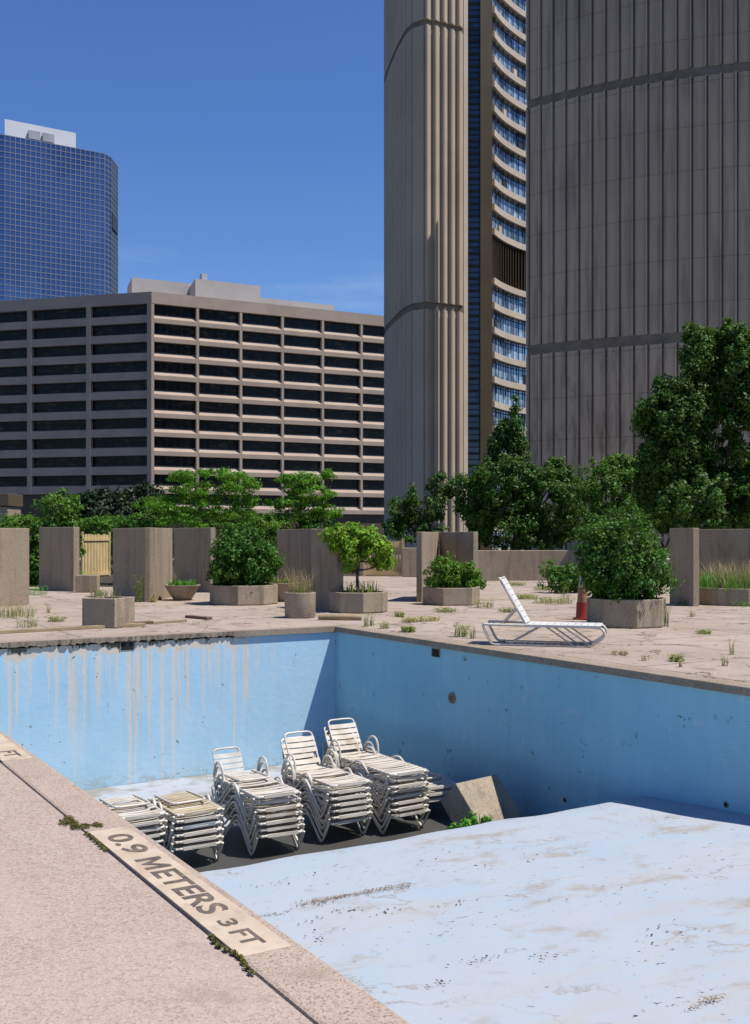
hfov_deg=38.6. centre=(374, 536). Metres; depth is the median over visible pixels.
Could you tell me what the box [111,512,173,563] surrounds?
shrub
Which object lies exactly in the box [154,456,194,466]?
window
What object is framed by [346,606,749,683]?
side deck
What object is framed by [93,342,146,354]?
window
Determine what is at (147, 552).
concrete screen
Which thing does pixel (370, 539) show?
tree
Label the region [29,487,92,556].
shrub
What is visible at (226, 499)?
window
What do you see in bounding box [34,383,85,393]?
window
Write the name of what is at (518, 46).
window
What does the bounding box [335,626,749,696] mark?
side coping
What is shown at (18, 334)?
window
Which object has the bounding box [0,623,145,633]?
plank
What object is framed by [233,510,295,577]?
shrub
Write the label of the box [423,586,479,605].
hexagonal planter
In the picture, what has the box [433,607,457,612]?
weed tuft
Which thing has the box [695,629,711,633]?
weed tuft
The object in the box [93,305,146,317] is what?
window
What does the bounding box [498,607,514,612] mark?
weed tuft
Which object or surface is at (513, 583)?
weed tuft
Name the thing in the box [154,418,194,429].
window
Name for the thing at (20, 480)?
window
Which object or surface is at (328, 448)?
window
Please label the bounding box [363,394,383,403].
window
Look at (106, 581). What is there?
planting bed
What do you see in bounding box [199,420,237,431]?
window
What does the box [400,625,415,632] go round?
weed tuft
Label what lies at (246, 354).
window
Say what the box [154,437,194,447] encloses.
window
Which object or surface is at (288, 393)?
window
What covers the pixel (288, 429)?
window
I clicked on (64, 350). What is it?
window
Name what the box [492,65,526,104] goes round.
window
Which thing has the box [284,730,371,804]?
strap chaise
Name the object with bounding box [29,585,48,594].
weed tuft
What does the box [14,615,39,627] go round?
weed tuft
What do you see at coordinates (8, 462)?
window
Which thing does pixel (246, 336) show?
window
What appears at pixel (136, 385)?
window
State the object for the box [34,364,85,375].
window
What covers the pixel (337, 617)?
log
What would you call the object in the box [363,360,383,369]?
window
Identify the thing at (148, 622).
plank
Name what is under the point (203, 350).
window
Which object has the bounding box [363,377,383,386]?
window
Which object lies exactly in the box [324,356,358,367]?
window
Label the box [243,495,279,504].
window
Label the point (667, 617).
weed tuft
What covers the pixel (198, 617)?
plank
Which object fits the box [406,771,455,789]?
strap chaise
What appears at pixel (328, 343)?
window
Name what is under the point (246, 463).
window
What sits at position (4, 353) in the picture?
window
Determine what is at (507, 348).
window
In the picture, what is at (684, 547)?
concrete screen
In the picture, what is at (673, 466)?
dark tree
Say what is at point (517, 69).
window
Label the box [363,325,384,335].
window
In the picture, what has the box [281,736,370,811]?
strap chaise
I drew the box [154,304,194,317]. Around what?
window
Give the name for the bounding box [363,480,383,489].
window
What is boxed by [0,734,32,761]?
depth marker
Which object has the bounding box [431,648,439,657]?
skimmer
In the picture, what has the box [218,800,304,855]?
strap chaise
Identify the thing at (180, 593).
bowl planter
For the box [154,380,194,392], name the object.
window
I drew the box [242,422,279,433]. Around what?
window
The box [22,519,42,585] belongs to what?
shrub
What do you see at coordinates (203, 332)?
window
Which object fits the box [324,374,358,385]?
window
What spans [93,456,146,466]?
window
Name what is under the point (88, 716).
pool wall
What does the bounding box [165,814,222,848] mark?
strap chaise
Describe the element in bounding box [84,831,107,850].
moss
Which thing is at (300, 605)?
round pot
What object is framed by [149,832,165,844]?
strap chaise
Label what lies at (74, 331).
window
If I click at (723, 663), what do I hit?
weed tuft
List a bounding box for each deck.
[0,554,722,643]
[0,763,312,1023]
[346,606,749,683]
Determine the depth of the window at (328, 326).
216.46 m
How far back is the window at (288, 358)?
212.48 m
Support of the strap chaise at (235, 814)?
on the strap chaise at (288, 831)
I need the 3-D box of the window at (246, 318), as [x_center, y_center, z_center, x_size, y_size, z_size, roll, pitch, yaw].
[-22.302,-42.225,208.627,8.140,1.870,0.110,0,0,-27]
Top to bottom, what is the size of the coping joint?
0.292 m
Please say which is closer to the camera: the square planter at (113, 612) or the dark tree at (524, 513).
the square planter at (113, 612)
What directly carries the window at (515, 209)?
in the city hall tower at (455, 345)
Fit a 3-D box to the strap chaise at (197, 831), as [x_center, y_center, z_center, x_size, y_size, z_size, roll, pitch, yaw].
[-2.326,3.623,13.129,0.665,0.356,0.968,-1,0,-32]
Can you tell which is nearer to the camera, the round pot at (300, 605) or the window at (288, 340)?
the round pot at (300, 605)
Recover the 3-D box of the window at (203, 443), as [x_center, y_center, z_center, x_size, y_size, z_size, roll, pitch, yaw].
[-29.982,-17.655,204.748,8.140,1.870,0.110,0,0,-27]
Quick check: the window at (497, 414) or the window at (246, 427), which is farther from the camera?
the window at (246, 427)
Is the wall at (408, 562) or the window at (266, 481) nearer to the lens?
the wall at (408, 562)
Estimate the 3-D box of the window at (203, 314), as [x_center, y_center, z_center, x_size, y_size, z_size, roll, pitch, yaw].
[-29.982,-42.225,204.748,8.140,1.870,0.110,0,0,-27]
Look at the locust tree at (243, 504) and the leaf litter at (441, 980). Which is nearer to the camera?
the leaf litter at (441, 980)
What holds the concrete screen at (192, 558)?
on the deck at (401, 590)
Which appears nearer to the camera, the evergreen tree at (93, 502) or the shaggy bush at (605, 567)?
the shaggy bush at (605, 567)
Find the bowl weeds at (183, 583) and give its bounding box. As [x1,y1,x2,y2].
[166,570,195,585]
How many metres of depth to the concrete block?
13.86 m
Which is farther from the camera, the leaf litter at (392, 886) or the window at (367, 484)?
the window at (367, 484)
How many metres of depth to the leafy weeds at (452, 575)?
25.27 m
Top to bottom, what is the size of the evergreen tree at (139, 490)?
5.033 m
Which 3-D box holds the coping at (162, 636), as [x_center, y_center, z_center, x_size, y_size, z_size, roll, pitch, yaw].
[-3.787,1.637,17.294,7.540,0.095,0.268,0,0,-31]
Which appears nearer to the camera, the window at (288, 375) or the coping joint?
the coping joint
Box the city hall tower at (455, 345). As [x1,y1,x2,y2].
[384,0,526,549]
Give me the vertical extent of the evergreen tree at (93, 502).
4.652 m
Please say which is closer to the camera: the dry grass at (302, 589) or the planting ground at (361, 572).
the dry grass at (302, 589)
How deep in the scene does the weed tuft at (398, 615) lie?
21.38 m
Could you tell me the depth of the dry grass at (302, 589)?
21.15 m
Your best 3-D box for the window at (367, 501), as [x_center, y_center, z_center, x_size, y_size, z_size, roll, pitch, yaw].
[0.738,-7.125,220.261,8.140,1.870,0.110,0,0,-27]
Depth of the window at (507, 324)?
133.75 m
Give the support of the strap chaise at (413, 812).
on the pool floor
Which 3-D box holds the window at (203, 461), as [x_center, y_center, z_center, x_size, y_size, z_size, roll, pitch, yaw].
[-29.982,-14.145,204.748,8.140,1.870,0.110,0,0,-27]
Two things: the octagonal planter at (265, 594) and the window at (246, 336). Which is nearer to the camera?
the octagonal planter at (265, 594)
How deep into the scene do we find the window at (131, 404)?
200.58 m
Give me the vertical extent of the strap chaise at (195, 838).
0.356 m
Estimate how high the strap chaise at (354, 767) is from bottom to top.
0.737 m
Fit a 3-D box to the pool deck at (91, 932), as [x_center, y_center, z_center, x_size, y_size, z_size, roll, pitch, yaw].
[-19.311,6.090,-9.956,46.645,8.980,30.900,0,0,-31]
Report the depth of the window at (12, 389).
206.24 m
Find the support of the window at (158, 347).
in the hotel building
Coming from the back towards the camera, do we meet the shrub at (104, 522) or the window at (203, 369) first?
the window at (203, 369)
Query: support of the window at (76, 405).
in the hotel building
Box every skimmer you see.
[120,641,134,649]
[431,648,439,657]
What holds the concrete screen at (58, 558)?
on the deck at (401, 590)
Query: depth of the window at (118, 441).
200.58 m
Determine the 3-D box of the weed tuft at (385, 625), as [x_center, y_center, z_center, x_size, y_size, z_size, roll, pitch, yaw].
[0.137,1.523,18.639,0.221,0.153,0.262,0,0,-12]
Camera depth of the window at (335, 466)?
216.56 m
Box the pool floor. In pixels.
[84,761,749,1023]
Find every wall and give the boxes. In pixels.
[0,632,335,789]
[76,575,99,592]
[336,632,749,816]
[402,548,415,576]
[478,550,588,580]
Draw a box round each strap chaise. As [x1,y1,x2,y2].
[99,794,167,823]
[108,805,167,837]
[127,817,167,842]
[140,819,167,840]
[147,790,223,834]
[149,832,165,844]
[152,801,222,841]
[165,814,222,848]
[166,835,223,859]
[167,820,223,850]
[167,822,223,854]
[211,746,280,801]
[213,756,300,816]
[213,761,300,821]
[214,780,302,836]
[216,769,302,829]
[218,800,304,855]
[219,786,303,842]
[220,793,304,849]
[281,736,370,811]
[281,768,370,841]
[282,752,372,823]
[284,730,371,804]
[284,741,370,817]
[286,752,372,829]
[286,782,372,836]
[322,741,425,816]
[322,752,428,828]
[324,726,427,798]
[325,728,428,805]
[326,746,428,821]
[328,718,428,793]
[332,733,428,809]
[372,789,430,833]
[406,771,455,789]
[410,791,445,817]
[426,779,451,796]
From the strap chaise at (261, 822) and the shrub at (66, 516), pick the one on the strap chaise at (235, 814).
the strap chaise at (261, 822)
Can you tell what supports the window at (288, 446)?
in the hotel building
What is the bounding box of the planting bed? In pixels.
[29,576,275,586]
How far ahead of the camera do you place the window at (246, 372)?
208.57 m
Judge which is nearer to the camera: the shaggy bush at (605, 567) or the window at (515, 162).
the shaggy bush at (605, 567)
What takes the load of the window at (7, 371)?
in the hotel building
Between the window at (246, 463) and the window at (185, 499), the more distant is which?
the window at (246, 463)
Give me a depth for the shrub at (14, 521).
35.78 m
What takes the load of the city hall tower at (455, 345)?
on the city ground
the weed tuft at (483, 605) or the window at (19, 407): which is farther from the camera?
the window at (19, 407)
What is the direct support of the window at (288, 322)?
in the hotel building
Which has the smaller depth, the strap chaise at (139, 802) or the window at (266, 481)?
the strap chaise at (139, 802)
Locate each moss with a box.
[59,815,103,829]
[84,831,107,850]
[208,934,254,974]
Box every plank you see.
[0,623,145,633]
[135,621,153,623]
[152,619,186,623]
[185,615,211,619]
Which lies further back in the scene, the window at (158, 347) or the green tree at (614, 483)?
the window at (158, 347)
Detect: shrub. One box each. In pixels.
[0,511,38,548]
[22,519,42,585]
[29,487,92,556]
[79,514,127,572]
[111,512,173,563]
[164,515,220,566]
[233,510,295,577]
[295,514,337,528]
[537,560,579,592]
[538,558,556,581]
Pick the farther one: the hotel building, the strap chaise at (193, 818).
the hotel building
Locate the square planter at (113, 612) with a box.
[82,596,134,627]
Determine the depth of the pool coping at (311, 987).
4.02 m
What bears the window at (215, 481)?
in the hotel building
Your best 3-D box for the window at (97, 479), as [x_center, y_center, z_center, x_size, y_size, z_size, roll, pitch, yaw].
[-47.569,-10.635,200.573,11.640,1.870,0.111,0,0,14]
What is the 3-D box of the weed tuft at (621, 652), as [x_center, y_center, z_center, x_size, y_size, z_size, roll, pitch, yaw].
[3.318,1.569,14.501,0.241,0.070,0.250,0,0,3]
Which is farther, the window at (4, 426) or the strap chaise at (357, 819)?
the window at (4, 426)
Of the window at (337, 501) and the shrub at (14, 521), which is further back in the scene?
the window at (337, 501)
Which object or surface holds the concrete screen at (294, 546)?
on the deck at (401, 590)
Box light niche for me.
[448,692,455,703]
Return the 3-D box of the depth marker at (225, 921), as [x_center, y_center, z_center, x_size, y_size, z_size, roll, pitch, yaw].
[-0.932,1.590,4.962,0.215,0.010,2.000,0,0,-31]
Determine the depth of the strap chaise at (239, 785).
13.81 m
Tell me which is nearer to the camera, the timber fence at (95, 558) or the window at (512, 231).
the timber fence at (95, 558)
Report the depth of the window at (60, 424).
203.69 m
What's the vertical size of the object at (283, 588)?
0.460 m
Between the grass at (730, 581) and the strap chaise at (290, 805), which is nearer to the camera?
the strap chaise at (290, 805)
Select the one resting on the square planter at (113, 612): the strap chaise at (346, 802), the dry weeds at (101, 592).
the dry weeds at (101, 592)
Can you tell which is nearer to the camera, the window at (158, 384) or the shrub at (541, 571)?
the shrub at (541, 571)
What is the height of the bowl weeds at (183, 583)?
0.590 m
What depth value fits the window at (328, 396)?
216.46 m
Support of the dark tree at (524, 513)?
on the planting ground at (361, 572)
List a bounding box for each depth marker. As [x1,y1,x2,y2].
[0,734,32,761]
[89,826,291,956]
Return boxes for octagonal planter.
[210,583,277,605]
[329,590,387,613]
[587,597,665,628]
[699,585,749,605]
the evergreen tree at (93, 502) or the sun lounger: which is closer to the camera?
the sun lounger
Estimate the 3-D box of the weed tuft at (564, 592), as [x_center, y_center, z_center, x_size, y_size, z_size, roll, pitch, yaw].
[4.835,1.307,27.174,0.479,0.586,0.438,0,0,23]
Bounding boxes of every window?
[0,312,26,322]
[0,330,26,340]
[0,348,26,358]
[0,367,26,376]
[0,385,26,395]
[0,403,26,413]
[0,421,26,431]
[0,440,26,449]
[0,458,26,467]
[0,476,26,485]
[34,308,85,320]
[34,327,85,338]
[34,345,85,357]
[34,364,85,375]
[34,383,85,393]
[34,401,85,412]
[34,420,85,430]
[34,438,85,448]
[34,457,85,467]
[34,475,85,485]
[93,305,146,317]
[93,323,146,335]
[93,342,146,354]
[93,361,146,373]
[93,380,146,391]
[93,399,146,410]
[93,418,146,428]
[93,437,146,447]
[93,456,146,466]
[93,474,146,484]
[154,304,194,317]
[154,323,194,336]
[154,342,194,355]
[154,361,194,373]
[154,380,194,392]
[154,399,194,410]
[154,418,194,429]
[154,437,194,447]
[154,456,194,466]
[154,474,194,484]
[159,494,194,503]
[199,309,237,321]
[199,327,237,340]
[199,346,237,358]
[199,365,237,376]
[199,383,237,394]
[199,402,237,413]
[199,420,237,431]
[199,439,237,449]
[199,457,237,467]
[199,476,237,485]
[202,494,236,503]
[242,313,279,325]
[242,331,279,343]
[242,350,279,361]
[242,368,279,379]
[242,386,279,397]
[242,404,279,415]
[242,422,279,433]
[242,440,279,451]
[242,459,279,468]
[242,477,279,486]
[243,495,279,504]
[284,317,319,329]
[284,335,319,347]
[284,353,319,364]
[284,371,319,382]
[284,389,319,399]
[284,407,319,417]
[284,424,319,435]
[284,442,319,452]
[284,460,319,470]
[286,479,319,486]
[324,321,358,333]
[324,339,358,350]
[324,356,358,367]
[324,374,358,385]
[324,391,358,402]
[324,409,358,419]
[324,426,358,436]
[324,444,358,454]
[324,461,358,471]
[324,479,358,488]
[324,497,358,505]
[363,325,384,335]
[363,342,383,352]
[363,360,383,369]
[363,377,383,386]
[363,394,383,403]
[363,411,383,420]
[363,428,383,438]
[363,446,383,455]
[363,463,383,472]
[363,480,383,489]
[363,497,383,506]
[492,0,525,34]
[492,16,525,57]
[492,40,525,80]
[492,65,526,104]
[492,89,525,127]
[492,114,525,150]
[492,138,525,174]
[492,163,525,197]
[492,187,525,220]
[492,212,525,244]
[492,285,525,314]
[492,310,525,337]
[492,334,526,360]
[492,359,525,384]
[492,383,525,407]
[492,408,525,430]
[492,530,512,548]
[511,0,525,10]
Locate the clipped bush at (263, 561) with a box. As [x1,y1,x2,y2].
[205,520,286,585]
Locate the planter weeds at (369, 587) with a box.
[334,580,378,592]
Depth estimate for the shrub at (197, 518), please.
36.63 m
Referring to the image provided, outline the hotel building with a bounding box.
[0,273,384,557]
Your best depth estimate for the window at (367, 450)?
219.76 m
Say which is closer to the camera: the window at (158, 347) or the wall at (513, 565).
the wall at (513, 565)
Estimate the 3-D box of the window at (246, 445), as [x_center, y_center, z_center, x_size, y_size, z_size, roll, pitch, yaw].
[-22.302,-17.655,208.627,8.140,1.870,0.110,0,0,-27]
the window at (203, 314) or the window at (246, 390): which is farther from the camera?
the window at (246, 390)
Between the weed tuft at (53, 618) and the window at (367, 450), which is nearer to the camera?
the weed tuft at (53, 618)
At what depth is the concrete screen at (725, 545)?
28.35 m
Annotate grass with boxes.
[283,567,319,592]
[699,558,749,590]
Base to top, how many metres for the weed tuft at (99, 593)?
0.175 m
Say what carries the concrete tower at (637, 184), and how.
on the city ground
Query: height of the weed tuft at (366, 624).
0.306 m
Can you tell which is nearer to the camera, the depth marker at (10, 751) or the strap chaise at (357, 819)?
the depth marker at (10, 751)
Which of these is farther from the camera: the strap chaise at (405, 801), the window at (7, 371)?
the window at (7, 371)
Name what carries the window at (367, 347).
in the hotel building
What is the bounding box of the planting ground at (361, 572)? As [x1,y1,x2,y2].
[79,559,669,575]
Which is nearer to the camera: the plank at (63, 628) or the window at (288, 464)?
the plank at (63, 628)
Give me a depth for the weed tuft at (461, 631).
17.12 m
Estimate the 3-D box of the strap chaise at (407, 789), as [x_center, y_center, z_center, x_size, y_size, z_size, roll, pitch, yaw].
[-0.012,3.280,15.060,0.666,0.737,1.920,-1,1,-31]
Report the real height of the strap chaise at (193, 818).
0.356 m
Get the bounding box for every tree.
[74,485,137,554]
[112,479,175,540]
[131,466,262,557]
[262,468,345,528]
[318,521,397,592]
[381,470,466,544]
[452,394,589,549]
[572,452,642,525]
[572,498,670,573]
[629,316,749,533]
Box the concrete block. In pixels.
[441,775,522,827]
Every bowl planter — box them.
[164,584,199,600]
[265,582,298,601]
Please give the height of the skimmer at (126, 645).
0.144 m
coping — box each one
[0,625,345,647]
[0,731,409,1023]
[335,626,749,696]
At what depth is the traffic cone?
20.61 m
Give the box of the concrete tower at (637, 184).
[526,0,749,553]
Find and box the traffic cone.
[573,576,587,619]
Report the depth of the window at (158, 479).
199.95 m
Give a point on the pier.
(10, 503)
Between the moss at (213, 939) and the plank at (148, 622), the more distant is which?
the plank at (148, 622)
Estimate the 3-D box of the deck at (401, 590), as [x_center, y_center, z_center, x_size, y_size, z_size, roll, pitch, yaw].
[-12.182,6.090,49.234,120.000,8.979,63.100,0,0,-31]
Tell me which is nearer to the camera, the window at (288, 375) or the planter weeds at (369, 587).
the planter weeds at (369, 587)
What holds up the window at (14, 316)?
in the hotel building
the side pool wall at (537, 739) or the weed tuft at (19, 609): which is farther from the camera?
the weed tuft at (19, 609)
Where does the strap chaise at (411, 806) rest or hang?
on the strap chaise at (413, 812)
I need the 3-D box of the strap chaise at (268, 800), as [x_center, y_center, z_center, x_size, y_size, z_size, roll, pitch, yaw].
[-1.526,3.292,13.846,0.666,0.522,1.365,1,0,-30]
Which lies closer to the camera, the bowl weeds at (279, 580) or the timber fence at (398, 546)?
the bowl weeds at (279, 580)
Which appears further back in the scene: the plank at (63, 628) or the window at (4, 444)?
the window at (4, 444)
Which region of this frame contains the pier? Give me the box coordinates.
[0,493,22,523]
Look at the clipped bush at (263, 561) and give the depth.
25.15 m
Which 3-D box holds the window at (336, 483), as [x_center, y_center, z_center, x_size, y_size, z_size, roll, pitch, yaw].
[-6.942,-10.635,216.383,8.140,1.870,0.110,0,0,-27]
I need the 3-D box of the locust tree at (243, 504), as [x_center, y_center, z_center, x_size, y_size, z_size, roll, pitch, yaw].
[-5.772,-0.325,34.989,4.232,3.961,2.688,0,0,3]
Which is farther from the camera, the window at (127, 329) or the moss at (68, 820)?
the window at (127, 329)
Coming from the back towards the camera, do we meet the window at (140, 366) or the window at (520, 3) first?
the window at (140, 366)
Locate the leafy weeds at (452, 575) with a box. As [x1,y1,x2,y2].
[422,551,486,589]
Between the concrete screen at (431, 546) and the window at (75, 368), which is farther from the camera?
the window at (75, 368)
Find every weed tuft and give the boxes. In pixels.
[0,603,37,617]
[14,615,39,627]
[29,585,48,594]
[48,616,66,621]
[91,590,106,595]
[133,572,143,601]
[361,613,375,626]
[378,621,389,628]
[393,611,404,616]
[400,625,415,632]
[401,617,419,622]
[416,615,439,621]
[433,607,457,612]
[453,621,470,636]
[467,623,475,638]
[474,597,493,607]
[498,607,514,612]
[509,581,526,585]
[516,594,540,598]
[532,585,553,590]
[534,596,575,604]
[559,581,570,599]
[611,650,628,654]
[664,599,670,625]
[666,653,684,661]
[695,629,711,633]
[720,655,728,665]
[729,638,735,654]
[732,600,749,606]
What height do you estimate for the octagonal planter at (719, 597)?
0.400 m
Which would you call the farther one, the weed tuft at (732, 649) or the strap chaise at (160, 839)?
the weed tuft at (732, 649)
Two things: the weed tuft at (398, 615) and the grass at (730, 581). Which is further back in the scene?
the grass at (730, 581)
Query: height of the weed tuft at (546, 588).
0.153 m
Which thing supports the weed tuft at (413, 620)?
on the side deck at (701, 654)
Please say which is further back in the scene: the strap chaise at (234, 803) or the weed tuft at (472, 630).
the weed tuft at (472, 630)
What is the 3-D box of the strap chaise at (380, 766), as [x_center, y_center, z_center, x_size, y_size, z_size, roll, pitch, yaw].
[-0.018,3.055,15.027,0.667,0.737,1.920,0,0,-32]
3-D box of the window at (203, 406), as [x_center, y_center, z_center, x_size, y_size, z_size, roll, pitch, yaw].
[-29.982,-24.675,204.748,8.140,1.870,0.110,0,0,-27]
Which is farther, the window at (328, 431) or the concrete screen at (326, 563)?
the window at (328, 431)
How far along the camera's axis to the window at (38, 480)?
203.74 m
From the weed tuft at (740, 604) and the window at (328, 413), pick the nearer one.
the weed tuft at (740, 604)
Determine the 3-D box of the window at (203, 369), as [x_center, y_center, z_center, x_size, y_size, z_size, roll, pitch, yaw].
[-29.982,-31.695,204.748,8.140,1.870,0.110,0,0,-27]
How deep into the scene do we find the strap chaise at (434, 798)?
15.00 m
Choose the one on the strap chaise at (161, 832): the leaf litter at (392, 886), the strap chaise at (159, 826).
the strap chaise at (159, 826)
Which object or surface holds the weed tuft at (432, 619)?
on the side deck at (701, 654)
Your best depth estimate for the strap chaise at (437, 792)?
15.02 m
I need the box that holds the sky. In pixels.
[0,0,383,315]
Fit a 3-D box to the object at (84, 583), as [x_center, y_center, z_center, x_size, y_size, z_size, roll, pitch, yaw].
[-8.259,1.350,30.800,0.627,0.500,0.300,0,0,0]
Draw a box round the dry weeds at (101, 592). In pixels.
[89,585,121,597]
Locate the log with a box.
[318,614,361,619]
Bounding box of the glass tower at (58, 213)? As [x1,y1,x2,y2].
[0,119,117,300]
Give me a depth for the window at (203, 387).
204.79 m
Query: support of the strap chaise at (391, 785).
on the strap chaise at (407, 789)
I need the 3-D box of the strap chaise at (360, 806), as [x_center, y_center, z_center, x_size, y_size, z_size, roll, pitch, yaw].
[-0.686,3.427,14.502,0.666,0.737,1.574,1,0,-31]
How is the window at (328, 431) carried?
in the hotel building
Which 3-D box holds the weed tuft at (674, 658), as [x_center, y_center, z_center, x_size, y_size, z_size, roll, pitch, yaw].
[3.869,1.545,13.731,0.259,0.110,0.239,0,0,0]
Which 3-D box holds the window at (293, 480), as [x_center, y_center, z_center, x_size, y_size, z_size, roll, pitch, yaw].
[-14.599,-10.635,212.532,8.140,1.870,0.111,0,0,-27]
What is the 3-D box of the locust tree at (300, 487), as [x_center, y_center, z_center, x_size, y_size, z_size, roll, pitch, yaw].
[-2.616,-0.397,38.171,2.795,4.111,2.680,0,0,-31]
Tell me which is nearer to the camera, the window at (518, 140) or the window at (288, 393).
the window at (518, 140)
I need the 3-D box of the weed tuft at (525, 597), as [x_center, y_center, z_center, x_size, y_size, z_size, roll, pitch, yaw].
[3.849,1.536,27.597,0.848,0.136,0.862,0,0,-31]
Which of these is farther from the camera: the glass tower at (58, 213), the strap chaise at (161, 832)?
the glass tower at (58, 213)
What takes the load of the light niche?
attached to the side pool wall at (537, 739)
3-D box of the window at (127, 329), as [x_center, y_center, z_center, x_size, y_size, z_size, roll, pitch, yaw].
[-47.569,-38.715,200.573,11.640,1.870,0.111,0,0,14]
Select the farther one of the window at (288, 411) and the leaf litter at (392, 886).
the window at (288, 411)
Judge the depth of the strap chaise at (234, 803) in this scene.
13.40 m
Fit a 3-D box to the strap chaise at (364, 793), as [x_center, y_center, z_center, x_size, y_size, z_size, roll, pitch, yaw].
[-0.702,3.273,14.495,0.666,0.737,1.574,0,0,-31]
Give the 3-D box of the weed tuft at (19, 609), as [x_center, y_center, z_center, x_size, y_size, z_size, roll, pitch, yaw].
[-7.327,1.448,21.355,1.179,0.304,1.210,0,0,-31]
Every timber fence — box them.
[81,531,109,575]
[363,538,403,575]
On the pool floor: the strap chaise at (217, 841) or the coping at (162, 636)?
the strap chaise at (217, 841)
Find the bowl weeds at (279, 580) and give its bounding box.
[266,561,292,582]
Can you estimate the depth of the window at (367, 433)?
219.76 m
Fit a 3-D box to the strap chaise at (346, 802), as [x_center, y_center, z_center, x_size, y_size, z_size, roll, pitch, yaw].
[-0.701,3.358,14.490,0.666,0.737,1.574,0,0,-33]
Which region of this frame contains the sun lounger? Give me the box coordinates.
[482,576,606,647]
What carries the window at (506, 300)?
in the city hall tower at (455, 345)
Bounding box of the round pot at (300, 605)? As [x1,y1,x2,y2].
[284,592,315,618]
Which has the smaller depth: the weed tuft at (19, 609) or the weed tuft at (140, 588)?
the weed tuft at (19, 609)
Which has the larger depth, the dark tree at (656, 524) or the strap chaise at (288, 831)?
the dark tree at (656, 524)
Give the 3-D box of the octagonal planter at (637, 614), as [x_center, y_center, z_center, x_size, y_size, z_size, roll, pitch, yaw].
[4.526,1.350,19.300,1.330,0.500,1.330,0,0,-24]
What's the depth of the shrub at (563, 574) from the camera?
30.30 m
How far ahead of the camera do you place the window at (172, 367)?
200.83 m
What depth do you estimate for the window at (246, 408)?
208.57 m
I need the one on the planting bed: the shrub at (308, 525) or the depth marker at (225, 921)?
the shrub at (308, 525)
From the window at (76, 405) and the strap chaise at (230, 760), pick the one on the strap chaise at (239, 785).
the strap chaise at (230, 760)
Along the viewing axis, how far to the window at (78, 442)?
203.72 m
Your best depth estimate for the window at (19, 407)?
206.24 m
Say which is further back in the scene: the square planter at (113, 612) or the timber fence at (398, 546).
the timber fence at (398, 546)
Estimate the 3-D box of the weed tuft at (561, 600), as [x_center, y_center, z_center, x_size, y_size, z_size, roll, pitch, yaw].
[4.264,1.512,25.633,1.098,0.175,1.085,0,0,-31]
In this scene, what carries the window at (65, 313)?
in the hotel building
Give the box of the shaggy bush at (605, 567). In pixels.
[572,503,684,604]
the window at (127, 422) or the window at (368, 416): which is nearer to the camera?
the window at (127, 422)
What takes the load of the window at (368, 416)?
in the hotel building
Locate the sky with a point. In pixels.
(244, 138)
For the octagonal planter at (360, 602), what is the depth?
22.38 m
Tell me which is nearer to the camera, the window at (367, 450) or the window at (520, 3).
the window at (520, 3)
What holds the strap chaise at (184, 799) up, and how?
on the strap chaise at (193, 818)
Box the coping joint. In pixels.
[3,765,308,1019]
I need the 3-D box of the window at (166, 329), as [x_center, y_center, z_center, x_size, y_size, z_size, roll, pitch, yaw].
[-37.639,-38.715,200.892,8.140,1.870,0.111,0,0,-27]
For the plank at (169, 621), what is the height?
0.040 m
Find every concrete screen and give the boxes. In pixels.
[0,528,28,606]
[39,527,78,591]
[113,528,171,601]
[174,528,214,592]
[277,529,310,589]
[311,529,342,610]
[416,532,477,601]
[670,528,698,605]
[699,529,749,578]
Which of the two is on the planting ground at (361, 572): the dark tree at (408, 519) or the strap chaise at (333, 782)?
the dark tree at (408, 519)
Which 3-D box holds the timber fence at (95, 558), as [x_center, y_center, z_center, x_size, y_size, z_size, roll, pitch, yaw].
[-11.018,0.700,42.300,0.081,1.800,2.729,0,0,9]
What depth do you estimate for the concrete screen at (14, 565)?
24.83 m
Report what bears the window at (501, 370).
in the city hall tower at (455, 345)
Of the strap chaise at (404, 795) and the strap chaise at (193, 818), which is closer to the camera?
the strap chaise at (193, 818)
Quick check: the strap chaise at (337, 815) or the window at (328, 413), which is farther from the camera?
the window at (328, 413)
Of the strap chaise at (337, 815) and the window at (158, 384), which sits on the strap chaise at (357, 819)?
the strap chaise at (337, 815)
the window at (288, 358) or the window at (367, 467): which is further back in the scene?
the window at (367, 467)
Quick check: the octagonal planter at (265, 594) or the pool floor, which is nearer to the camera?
the pool floor
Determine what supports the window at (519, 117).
in the city hall tower at (455, 345)
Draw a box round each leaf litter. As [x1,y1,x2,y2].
[257,850,709,986]
[261,837,725,1009]
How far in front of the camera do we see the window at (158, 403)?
200.83 m
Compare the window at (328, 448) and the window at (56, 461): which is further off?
the window at (328, 448)

